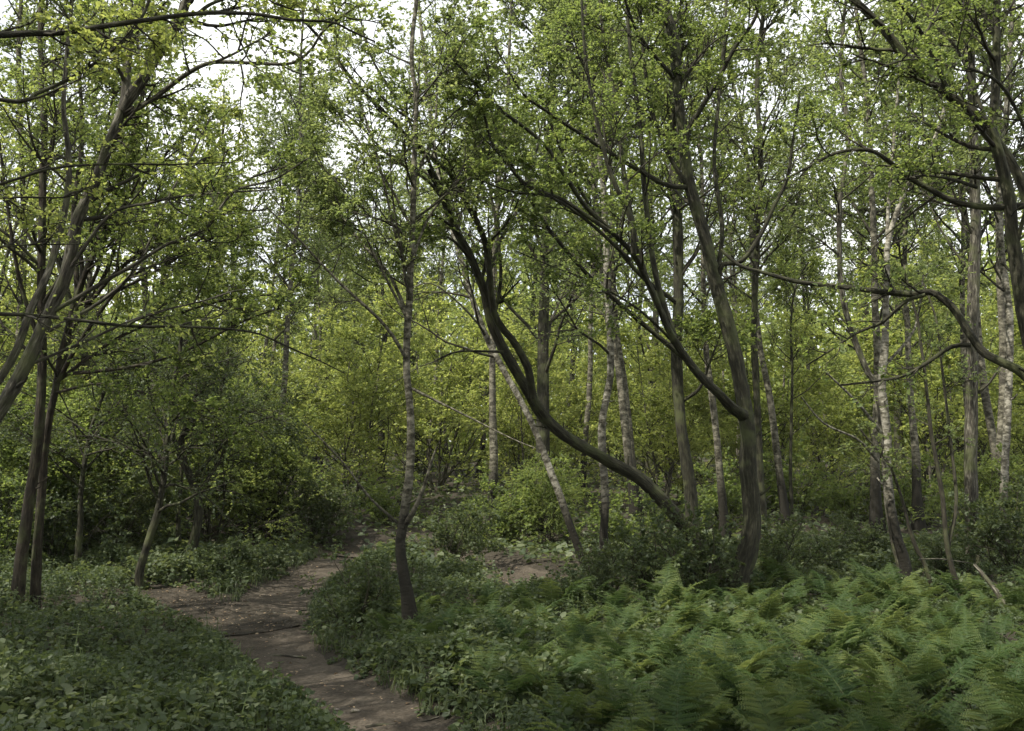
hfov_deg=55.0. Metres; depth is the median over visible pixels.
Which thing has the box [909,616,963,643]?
bracken fern
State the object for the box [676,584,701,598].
bracken fern
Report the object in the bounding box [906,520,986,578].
holly bush
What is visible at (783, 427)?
hazel tree
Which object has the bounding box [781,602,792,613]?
bracken fern
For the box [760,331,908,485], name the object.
hazel tree
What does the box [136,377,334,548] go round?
hazel tree
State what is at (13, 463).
hazel tree
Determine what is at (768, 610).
bracken fern
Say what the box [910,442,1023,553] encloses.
bush
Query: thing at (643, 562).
holly bush
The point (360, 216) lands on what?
birch tree
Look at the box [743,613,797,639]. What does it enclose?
bracken fern
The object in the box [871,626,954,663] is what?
bracken fern
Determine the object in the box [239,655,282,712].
nettle plant
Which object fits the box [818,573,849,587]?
bracken fern
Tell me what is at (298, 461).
hazel tree
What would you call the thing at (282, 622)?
leaf litter
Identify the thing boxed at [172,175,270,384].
oak tree
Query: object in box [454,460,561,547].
hazel bush
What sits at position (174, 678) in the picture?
nettle plant
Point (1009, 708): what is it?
bracken fern
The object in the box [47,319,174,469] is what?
hazel tree
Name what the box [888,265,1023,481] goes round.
hazel tree
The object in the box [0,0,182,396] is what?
birch tree
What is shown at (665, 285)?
oak tree
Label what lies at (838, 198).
slim tree
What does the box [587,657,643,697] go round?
bracken fern
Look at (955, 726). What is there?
bracken fern
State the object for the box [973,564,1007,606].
fallen branch
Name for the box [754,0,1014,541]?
birch tree
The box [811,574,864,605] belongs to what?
bracken fern
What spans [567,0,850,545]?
birch tree
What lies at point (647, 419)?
hazel tree
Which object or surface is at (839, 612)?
bracken fern
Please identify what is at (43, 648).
nettle plant
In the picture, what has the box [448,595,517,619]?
bracken fern
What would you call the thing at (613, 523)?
hazel bush
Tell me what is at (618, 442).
hazel tree
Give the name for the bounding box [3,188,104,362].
oak tree
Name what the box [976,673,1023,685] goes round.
bracken fern
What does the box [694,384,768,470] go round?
hazel tree
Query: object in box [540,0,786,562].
oak tree
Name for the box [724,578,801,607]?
bracken fern
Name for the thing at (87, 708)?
nettle plant
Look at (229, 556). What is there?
bramble bush
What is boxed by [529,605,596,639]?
bracken fern
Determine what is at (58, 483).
hazel tree
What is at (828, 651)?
bracken fern
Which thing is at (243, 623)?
path
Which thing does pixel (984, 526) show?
hazel bush
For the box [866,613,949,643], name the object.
bracken fern
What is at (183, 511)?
hazel bush
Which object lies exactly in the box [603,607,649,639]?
bracken fern
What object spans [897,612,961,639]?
bracken fern
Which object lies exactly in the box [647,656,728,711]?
bracken fern
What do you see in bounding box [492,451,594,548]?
bush
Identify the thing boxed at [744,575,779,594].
bracken fern
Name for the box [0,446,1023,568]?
undergrowth
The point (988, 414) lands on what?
birch tree
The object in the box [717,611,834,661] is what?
bracken fern
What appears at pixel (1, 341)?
hazel tree
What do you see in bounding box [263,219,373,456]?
oak tree
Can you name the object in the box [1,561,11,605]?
nettle plant
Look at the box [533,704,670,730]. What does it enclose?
bracken fern
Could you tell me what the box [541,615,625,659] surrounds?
bracken fern
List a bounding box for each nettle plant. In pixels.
[0,589,16,613]
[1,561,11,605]
[24,635,43,650]
[33,583,59,625]
[40,628,64,656]
[42,581,60,605]
[50,647,65,702]
[55,624,85,670]
[67,649,99,704]
[69,642,90,659]
[71,607,88,650]
[73,685,112,729]
[89,590,111,627]
[95,576,111,601]
[128,587,148,614]
[171,669,192,684]
[197,631,225,674]
[198,677,235,730]
[204,611,220,635]
[217,682,253,729]
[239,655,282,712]
[271,691,306,730]
[486,610,520,648]
[533,608,559,651]
[566,594,579,620]
[571,579,589,614]
[584,594,604,615]
[594,591,610,618]
[604,627,623,660]
[610,687,637,723]
[619,703,654,730]
[636,603,651,632]
[641,633,652,648]
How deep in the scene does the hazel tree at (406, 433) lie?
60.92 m
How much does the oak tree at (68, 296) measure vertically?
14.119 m
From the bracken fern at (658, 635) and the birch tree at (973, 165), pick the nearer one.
the bracken fern at (658, 635)
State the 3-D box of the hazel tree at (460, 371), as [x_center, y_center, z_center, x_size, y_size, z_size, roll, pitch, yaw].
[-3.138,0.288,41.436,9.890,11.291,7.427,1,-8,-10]
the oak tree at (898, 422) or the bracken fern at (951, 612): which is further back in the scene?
the oak tree at (898, 422)
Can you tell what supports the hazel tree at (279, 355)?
on the ground at (390, 531)
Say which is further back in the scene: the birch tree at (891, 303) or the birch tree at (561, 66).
the birch tree at (891, 303)
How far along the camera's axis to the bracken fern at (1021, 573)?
15.41 m
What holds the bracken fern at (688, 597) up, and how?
on the ground at (390, 531)
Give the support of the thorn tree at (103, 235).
on the ground at (390, 531)
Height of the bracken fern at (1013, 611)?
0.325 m
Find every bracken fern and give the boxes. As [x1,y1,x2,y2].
[361,609,431,631]
[380,604,429,624]
[381,625,423,638]
[382,585,431,609]
[405,599,465,637]
[411,627,470,665]
[417,588,461,610]
[419,598,441,620]
[440,597,461,613]
[441,602,484,620]
[441,607,473,622]
[444,609,482,626]
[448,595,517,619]
[449,664,556,701]
[454,721,551,730]
[455,643,502,669]
[456,627,506,640]
[462,644,519,691]
[468,579,500,606]
[483,606,540,643]
[485,634,567,665]
[490,600,520,610]
[502,603,551,627]
[504,580,530,604]
[504,640,539,656]
[507,594,568,610]
[513,576,597,609]
[516,626,551,638]
[517,634,613,693]
[523,678,612,721]
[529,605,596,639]
[532,643,594,663]
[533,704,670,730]
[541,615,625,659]
[541,617,604,642]
[556,578,616,603]
[557,613,616,640]
[562,635,611,664]
[562,652,625,675]
[563,600,602,624]
[568,651,658,726]
[578,588,618,615]
[585,626,669,673]
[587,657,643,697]
[590,587,641,617]
[595,650,723,730]
[599,601,660,625]
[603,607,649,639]
[606,583,645,602]
[607,655,693,685]
[614,719,832,730]
[616,684,721,730]
[616,719,637,730]
[625,618,689,649]
[629,636,701,671]
[630,578,680,609]
[635,627,756,675]
[637,560,707,601]
[637,616,715,664]
[640,658,761,728]
[642,626,704,651]
[643,602,707,640]
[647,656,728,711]
[647,699,770,730]
[648,657,733,679]
[653,590,707,606]
[661,586,717,603]
[665,595,700,610]
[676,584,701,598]
[680,647,757,673]
[688,588,772,610]
[689,602,752,637]
[689,642,818,711]
[693,573,732,602]
[694,637,801,685]
[697,612,741,626]
[698,634,825,692]
[699,658,777,706]
[700,583,759,600]
[701,684,811,726]
[702,670,843,730]
[709,622,781,644]
[715,625,771,657]
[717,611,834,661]
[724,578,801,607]
[734,589,782,624]
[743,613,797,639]
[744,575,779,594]
[747,583,804,598]
[747,601,793,620]
[758,556,802,583]
[763,648,872,694]
[764,577,810,612]
[772,666,859,713]
[773,650,927,721]
[774,693,867,730]
[778,614,827,641]
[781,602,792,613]
[784,561,819,595]
[785,614,882,668]
[791,639,847,670]
[794,569,862,598]
[798,601,820,612]
[798,608,852,623]
[801,622,884,649]
[802,590,853,621]
[804,651,877,682]
[810,607,863,635]
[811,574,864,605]
[811,596,908,644]
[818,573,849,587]
[824,564,869,595]
[833,587,910,619]
[835,645,935,677]
[836,695,920,730]
[838,652,958,692]
[841,558,890,586]
[842,597,875,633]
[847,706,907,730]
[853,609,911,632]
[853,614,913,640]
[858,578,891,604]
[860,566,896,591]
[861,624,912,660]
[862,562,925,596]
[862,667,971,730]
[865,575,901,597]
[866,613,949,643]
[869,659,974,713]
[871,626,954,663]
[873,586,918,610]
[874,577,953,607]
[875,647,994,697]
[876,628,991,671]
[882,624,936,657]
[888,608,953,631]
[895,669,1023,730]
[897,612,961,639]
[899,597,945,622]
[908,573,950,594]
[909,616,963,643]
[911,617,979,636]
[912,627,1023,678]
[922,597,966,618]
[926,571,979,596]
[930,570,987,600]
[930,614,1016,668]
[938,604,988,623]
[939,581,981,605]
[941,613,982,633]
[945,719,962,730]
[947,633,1023,659]
[947,651,1023,714]
[952,599,982,612]
[963,674,1023,730]
[966,576,1005,595]
[969,590,1007,609]
[972,613,1022,640]
[976,618,1000,648]
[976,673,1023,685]
[989,652,1023,672]
[990,582,1023,609]
[993,645,1023,663]
[1003,604,1023,623]
[1005,573,1023,591]
[1011,564,1023,580]
[1012,629,1023,638]
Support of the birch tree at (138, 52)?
on the ground at (390, 531)
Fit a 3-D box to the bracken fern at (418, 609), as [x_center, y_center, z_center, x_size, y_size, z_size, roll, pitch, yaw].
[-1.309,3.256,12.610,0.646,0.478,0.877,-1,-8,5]
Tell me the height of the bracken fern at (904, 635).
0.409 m
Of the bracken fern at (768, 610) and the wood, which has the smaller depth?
the bracken fern at (768, 610)
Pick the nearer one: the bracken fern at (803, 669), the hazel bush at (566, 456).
the bracken fern at (803, 669)
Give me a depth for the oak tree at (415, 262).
51.24 m
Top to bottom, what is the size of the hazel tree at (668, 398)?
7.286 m
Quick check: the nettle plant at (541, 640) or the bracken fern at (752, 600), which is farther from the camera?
the bracken fern at (752, 600)
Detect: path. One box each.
[139,588,299,635]
[182,539,409,556]
[208,553,444,730]
[440,555,645,600]
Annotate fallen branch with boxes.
[918,558,969,562]
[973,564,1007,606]
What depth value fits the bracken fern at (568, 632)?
10.27 m
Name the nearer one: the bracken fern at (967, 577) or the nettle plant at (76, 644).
the nettle plant at (76, 644)
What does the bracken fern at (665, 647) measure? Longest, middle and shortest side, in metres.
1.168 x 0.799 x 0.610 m
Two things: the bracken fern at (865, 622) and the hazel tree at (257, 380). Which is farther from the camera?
the hazel tree at (257, 380)
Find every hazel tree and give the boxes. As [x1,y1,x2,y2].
[0,277,163,512]
[0,290,117,475]
[0,366,191,550]
[0,372,112,557]
[0,400,135,544]
[34,375,217,545]
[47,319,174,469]
[123,366,200,481]
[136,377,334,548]
[161,358,301,488]
[211,399,364,546]
[230,280,385,480]
[262,357,326,458]
[287,266,454,506]
[318,239,551,491]
[371,342,468,475]
[387,381,456,458]
[448,305,611,503]
[468,383,531,454]
[470,297,646,489]
[479,413,534,474]
[567,341,661,476]
[576,287,739,509]
[588,397,663,461]
[630,329,735,489]
[685,278,867,509]
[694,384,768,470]
[702,386,736,462]
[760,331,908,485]
[787,346,868,460]
[798,212,1023,506]
[817,388,922,474]
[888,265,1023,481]
[920,401,1023,465]
[938,326,1023,484]
[984,355,1023,481]
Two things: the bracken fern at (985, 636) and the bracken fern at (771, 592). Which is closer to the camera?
the bracken fern at (985, 636)
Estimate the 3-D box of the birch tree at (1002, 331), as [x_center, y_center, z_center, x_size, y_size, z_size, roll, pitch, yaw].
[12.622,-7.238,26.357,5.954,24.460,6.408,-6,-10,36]
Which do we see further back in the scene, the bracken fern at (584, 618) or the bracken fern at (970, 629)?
the bracken fern at (584, 618)
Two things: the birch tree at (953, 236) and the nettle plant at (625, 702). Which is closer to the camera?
the nettle plant at (625, 702)
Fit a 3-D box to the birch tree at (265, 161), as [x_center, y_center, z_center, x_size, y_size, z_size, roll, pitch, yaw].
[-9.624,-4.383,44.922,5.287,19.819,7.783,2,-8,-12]
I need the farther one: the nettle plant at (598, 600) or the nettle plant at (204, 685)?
the nettle plant at (598, 600)
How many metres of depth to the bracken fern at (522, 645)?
9.54 m
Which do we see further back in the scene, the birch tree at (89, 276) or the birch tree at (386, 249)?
the birch tree at (386, 249)
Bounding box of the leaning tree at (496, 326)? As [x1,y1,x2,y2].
[293,0,723,578]
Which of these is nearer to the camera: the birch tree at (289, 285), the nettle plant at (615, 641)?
the nettle plant at (615, 641)
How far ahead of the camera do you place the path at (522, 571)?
20.18 m
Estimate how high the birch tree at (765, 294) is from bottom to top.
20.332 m
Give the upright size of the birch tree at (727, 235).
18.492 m
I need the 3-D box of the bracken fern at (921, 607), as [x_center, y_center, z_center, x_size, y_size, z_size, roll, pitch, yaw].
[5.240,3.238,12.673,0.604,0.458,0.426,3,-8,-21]
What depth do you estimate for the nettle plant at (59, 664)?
7.64 m
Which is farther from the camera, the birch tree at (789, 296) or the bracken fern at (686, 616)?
the birch tree at (789, 296)
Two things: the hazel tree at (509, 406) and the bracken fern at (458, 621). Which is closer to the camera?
the bracken fern at (458, 621)
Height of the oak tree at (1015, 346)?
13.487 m
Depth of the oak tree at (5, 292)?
23.82 m
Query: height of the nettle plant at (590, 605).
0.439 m
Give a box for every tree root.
[262,655,306,658]
[365,716,438,727]
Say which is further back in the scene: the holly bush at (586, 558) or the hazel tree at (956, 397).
the hazel tree at (956, 397)
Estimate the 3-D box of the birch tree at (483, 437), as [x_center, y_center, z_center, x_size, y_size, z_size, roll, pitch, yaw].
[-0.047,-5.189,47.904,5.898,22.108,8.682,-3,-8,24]
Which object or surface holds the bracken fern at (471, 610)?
on the ground at (390, 531)
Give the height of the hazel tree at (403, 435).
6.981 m
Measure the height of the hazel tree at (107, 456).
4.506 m
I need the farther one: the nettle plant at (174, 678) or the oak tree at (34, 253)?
the oak tree at (34, 253)
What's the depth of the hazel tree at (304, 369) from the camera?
59.59 m
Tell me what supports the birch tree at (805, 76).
on the ground at (390, 531)
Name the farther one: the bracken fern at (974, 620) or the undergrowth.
the undergrowth
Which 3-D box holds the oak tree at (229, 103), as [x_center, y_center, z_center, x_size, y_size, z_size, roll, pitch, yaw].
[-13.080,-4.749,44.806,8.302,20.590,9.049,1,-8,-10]
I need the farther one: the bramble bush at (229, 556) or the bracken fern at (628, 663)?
the bramble bush at (229, 556)
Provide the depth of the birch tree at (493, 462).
27.16 m
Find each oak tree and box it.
[0,42,262,521]
[0,104,114,407]
[0,106,140,400]
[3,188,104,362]
[55,283,120,357]
[133,242,255,462]
[151,40,305,476]
[167,234,246,373]
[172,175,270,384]
[249,307,344,414]
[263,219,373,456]
[301,131,452,476]
[326,82,481,474]
[425,0,862,595]
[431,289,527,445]
[436,0,711,498]
[457,108,622,455]
[502,167,630,457]
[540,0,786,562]
[558,38,743,480]
[572,147,719,469]
[720,0,1023,407]
[761,0,959,484]
[798,48,1018,488]
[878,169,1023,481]
[984,263,1023,361]
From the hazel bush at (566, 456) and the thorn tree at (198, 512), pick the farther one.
the hazel bush at (566, 456)
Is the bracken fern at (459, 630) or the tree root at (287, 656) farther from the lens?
the tree root at (287, 656)
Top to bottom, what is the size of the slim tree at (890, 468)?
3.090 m
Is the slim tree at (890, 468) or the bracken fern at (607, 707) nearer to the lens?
the bracken fern at (607, 707)
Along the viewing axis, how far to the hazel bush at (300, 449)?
26.38 m
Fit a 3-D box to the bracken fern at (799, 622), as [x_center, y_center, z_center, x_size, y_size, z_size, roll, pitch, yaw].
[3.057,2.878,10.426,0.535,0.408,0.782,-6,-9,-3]
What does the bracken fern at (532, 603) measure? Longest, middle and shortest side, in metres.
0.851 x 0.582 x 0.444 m
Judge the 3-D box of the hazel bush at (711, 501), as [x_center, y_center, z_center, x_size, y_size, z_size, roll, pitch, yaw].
[5.712,3.623,27.121,3.387,2.925,3.023,3,-8,-23]
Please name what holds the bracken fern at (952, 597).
on the ground at (390, 531)
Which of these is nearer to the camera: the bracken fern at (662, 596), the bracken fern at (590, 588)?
the bracken fern at (662, 596)
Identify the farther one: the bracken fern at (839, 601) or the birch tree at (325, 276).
the birch tree at (325, 276)
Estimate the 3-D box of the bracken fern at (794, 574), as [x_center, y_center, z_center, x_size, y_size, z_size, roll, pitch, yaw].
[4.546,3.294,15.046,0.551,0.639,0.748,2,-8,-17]
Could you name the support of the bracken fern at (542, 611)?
on the ground at (390, 531)
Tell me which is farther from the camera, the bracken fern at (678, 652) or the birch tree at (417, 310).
the birch tree at (417, 310)
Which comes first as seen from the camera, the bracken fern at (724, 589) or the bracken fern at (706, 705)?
the bracken fern at (706, 705)
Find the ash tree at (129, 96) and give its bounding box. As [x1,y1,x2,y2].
[0,0,408,423]
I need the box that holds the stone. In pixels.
[350,709,360,712]
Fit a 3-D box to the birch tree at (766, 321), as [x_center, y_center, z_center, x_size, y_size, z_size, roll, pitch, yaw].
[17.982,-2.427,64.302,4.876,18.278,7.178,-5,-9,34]
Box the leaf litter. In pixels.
[122,538,576,729]
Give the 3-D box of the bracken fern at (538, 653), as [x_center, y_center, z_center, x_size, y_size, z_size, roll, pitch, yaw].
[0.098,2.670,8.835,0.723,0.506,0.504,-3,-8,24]
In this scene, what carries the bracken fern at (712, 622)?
on the ground at (390, 531)
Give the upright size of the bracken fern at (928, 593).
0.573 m
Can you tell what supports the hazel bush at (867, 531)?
on the ground at (390, 531)
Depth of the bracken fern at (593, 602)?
13.04 m
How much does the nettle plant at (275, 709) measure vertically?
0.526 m
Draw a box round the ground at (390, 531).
[0,453,1023,730]
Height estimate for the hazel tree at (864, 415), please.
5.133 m
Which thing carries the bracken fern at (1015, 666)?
on the ground at (390, 531)
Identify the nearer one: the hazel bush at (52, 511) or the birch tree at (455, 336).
the hazel bush at (52, 511)
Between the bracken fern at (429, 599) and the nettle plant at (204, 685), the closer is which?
the nettle plant at (204, 685)
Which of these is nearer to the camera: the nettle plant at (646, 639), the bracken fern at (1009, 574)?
the nettle plant at (646, 639)
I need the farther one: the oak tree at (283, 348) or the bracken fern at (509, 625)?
the oak tree at (283, 348)
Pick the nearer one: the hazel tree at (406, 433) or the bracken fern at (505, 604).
the bracken fern at (505, 604)
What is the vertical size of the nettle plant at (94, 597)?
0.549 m
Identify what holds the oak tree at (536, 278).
on the ground at (390, 531)
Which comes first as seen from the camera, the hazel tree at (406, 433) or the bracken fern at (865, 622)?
the bracken fern at (865, 622)
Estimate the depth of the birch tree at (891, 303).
58.55 m
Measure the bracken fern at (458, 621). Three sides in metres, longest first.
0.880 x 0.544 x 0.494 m
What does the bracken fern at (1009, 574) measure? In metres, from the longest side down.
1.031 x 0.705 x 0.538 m
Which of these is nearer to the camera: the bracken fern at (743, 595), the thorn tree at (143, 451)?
the bracken fern at (743, 595)
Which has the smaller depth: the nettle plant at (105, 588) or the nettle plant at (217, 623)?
the nettle plant at (217, 623)
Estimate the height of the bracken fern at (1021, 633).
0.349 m
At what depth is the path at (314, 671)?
11.22 m
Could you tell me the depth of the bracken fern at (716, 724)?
6.44 m
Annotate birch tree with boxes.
[0,0,157,410]
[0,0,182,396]
[0,0,216,507]
[61,187,123,345]
[198,0,369,525]
[205,0,550,632]
[230,50,351,387]
[244,58,358,471]
[248,130,390,475]
[275,76,373,468]
[288,163,370,402]
[299,189,407,455]
[307,235,372,466]
[315,0,589,576]
[330,172,435,460]
[369,1,493,483]
[382,0,581,534]
[390,256,450,444]
[415,163,474,461]
[425,41,564,477]
[476,0,661,528]
[498,123,619,350]
[500,0,740,525]
[509,1,646,495]
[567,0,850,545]
[568,211,629,452]
[640,0,879,527]
[660,102,810,359]
[660,197,770,459]
[686,23,809,484]
[707,236,783,381]
[735,25,855,475]
[745,192,830,466]
[749,136,847,473]
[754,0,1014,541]
[758,195,833,454]
[793,1,988,532]
[801,0,974,583]
[809,0,1023,412]
[815,228,871,414]
[844,11,966,477]
[856,0,1023,518]
[862,0,1023,516]
[871,194,960,465]
[874,0,1023,568]
[905,0,1023,542]
[909,256,958,450]
[926,209,966,346]
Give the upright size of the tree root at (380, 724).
0.071 m
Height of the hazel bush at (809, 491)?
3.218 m
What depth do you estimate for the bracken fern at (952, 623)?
11.32 m
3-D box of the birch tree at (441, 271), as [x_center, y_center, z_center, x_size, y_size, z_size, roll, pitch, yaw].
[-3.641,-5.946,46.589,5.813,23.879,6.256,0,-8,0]
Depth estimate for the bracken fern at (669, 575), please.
13.43 m
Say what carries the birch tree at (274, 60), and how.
on the ground at (390, 531)
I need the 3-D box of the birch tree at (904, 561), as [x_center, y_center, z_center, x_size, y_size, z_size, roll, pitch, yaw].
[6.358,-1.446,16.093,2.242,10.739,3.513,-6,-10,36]
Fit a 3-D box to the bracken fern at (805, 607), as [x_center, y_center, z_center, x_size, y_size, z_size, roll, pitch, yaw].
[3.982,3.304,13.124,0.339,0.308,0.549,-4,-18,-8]
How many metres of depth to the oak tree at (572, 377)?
63.59 m
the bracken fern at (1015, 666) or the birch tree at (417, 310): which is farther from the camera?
the birch tree at (417, 310)
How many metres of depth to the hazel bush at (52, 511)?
18.43 m
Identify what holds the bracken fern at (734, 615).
on the ground at (390, 531)
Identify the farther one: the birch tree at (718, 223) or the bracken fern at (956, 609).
the birch tree at (718, 223)
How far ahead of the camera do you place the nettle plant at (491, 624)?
9.94 m
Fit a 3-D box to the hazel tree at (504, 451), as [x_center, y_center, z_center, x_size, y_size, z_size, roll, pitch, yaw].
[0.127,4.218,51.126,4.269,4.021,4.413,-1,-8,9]
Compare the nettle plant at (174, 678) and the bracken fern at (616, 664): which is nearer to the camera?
the nettle plant at (174, 678)
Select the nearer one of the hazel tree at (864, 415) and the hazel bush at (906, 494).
the hazel bush at (906, 494)
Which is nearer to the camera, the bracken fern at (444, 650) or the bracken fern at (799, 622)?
the bracken fern at (444, 650)
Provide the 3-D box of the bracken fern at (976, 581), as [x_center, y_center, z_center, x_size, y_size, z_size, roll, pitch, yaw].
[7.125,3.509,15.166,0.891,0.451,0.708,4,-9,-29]
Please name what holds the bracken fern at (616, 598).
on the ground at (390, 531)
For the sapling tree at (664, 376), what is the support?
on the ground at (390, 531)
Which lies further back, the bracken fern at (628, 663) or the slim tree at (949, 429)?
the slim tree at (949, 429)
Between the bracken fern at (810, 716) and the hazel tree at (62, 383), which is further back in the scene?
the hazel tree at (62, 383)
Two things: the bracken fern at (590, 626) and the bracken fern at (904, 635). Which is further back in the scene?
the bracken fern at (590, 626)
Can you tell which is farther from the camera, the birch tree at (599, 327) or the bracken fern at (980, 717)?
the birch tree at (599, 327)
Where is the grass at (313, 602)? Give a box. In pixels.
[179,545,562,730]
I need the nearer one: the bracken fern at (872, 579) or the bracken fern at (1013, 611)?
the bracken fern at (1013, 611)
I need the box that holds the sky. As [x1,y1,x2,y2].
[0,0,1023,440]
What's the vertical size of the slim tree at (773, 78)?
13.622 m
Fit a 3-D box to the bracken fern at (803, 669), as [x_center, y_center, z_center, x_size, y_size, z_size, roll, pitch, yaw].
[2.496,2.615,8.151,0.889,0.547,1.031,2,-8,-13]
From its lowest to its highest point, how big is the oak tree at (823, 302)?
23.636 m
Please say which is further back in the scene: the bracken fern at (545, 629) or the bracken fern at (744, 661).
the bracken fern at (545, 629)
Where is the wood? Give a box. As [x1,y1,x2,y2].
[0,191,1023,458]
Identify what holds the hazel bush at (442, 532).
on the ground at (390, 531)
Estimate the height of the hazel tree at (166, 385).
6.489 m
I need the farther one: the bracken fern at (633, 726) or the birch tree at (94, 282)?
the birch tree at (94, 282)
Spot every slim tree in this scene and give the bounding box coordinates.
[496,0,697,569]
[684,0,857,547]
[738,244,856,560]
[773,0,925,572]
[835,418,937,599]
[876,256,1004,595]
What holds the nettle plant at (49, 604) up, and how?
on the ground at (390, 531)
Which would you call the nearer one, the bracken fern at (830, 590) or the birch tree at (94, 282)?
the bracken fern at (830, 590)
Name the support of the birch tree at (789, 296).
on the ground at (390, 531)
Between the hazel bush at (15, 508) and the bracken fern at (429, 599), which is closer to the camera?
the bracken fern at (429, 599)
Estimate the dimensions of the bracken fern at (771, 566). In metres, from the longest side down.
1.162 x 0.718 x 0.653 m
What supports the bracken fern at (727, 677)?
on the ground at (390, 531)
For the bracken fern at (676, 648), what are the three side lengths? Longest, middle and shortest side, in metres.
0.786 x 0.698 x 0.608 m
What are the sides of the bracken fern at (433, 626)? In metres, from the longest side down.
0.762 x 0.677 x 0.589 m
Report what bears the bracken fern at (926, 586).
on the ground at (390, 531)
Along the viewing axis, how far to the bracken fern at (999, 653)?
8.61 m
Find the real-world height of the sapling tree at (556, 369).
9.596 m
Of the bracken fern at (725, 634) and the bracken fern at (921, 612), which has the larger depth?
the bracken fern at (921, 612)
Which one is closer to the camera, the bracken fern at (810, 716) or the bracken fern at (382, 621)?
the bracken fern at (810, 716)
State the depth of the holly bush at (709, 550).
14.55 m
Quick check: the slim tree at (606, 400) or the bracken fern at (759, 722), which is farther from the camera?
the slim tree at (606, 400)
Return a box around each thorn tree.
[0,0,169,611]
[0,295,204,569]
[1,0,323,610]
[15,289,285,589]
[88,328,323,554]
[137,287,252,551]
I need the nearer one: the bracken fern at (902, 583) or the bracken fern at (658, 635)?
the bracken fern at (658, 635)
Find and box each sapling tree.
[517,305,580,434]
[629,324,722,464]
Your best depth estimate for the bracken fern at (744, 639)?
9.56 m
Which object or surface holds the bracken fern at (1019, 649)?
on the ground at (390, 531)
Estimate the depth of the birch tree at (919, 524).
27.61 m
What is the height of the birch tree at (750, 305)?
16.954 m
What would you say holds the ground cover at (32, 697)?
on the ground at (390, 531)
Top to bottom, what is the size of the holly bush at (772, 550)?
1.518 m
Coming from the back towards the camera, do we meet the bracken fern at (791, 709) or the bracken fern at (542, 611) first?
the bracken fern at (542, 611)
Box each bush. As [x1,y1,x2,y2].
[0,463,134,568]
[0,469,49,570]
[8,455,199,558]
[101,462,204,538]
[152,537,248,578]
[168,440,287,521]
[211,444,319,531]
[214,535,306,576]
[280,468,364,544]
[294,538,399,632]
[343,460,429,525]
[381,492,507,564]
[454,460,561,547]
[482,450,587,530]
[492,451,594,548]
[532,558,609,604]
[563,474,676,553]
[567,523,657,592]
[607,493,745,599]
[607,500,731,605]
[651,446,768,531]
[731,431,832,513]
[754,504,840,589]
[762,512,861,565]
[808,457,900,522]
[828,509,890,560]
[845,433,960,526]
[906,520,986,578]
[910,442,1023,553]
[937,473,1023,579]
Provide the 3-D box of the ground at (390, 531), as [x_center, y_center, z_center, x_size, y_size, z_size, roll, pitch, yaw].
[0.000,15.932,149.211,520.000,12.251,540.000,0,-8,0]
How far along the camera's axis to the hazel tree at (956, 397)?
34.51 m
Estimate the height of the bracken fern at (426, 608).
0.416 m
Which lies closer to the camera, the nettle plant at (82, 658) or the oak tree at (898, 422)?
the nettle plant at (82, 658)
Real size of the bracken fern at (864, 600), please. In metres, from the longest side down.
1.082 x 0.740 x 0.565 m
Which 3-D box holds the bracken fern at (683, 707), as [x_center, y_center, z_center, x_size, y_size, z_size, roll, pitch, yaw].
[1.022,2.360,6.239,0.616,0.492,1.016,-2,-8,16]
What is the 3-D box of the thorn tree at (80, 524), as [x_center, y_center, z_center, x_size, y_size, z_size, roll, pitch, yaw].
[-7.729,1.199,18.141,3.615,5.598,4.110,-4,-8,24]
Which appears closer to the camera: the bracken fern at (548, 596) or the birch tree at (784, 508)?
the bracken fern at (548, 596)
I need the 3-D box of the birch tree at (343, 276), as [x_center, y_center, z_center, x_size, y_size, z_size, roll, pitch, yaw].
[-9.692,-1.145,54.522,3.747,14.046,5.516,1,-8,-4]
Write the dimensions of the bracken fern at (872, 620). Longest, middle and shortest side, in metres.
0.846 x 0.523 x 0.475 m
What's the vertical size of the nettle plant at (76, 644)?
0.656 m
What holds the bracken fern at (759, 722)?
on the ground at (390, 531)
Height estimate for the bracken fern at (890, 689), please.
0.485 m
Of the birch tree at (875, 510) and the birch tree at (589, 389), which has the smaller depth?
the birch tree at (875, 510)
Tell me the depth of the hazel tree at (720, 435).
59.93 m
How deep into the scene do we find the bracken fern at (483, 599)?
13.79 m
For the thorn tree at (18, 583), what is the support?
on the ground at (390, 531)
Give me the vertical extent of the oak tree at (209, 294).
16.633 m
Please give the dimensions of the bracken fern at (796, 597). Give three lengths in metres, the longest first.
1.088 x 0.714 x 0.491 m
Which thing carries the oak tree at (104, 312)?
on the ground at (390, 531)
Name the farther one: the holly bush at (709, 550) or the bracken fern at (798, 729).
the holly bush at (709, 550)
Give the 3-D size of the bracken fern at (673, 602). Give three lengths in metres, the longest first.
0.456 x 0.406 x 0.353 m
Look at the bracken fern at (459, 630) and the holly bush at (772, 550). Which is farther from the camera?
the holly bush at (772, 550)
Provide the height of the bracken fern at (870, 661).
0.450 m
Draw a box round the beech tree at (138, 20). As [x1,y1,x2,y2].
[0,0,374,373]
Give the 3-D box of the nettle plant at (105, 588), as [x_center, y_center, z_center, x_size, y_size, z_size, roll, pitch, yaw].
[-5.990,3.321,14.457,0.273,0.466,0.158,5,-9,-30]
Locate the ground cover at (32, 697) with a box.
[0,520,1023,730]
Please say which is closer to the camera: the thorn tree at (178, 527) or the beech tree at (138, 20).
the beech tree at (138, 20)
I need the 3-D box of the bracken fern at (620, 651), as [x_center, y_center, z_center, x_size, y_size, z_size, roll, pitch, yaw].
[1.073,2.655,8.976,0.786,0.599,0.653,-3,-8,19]
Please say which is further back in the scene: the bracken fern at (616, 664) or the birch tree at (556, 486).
the birch tree at (556, 486)

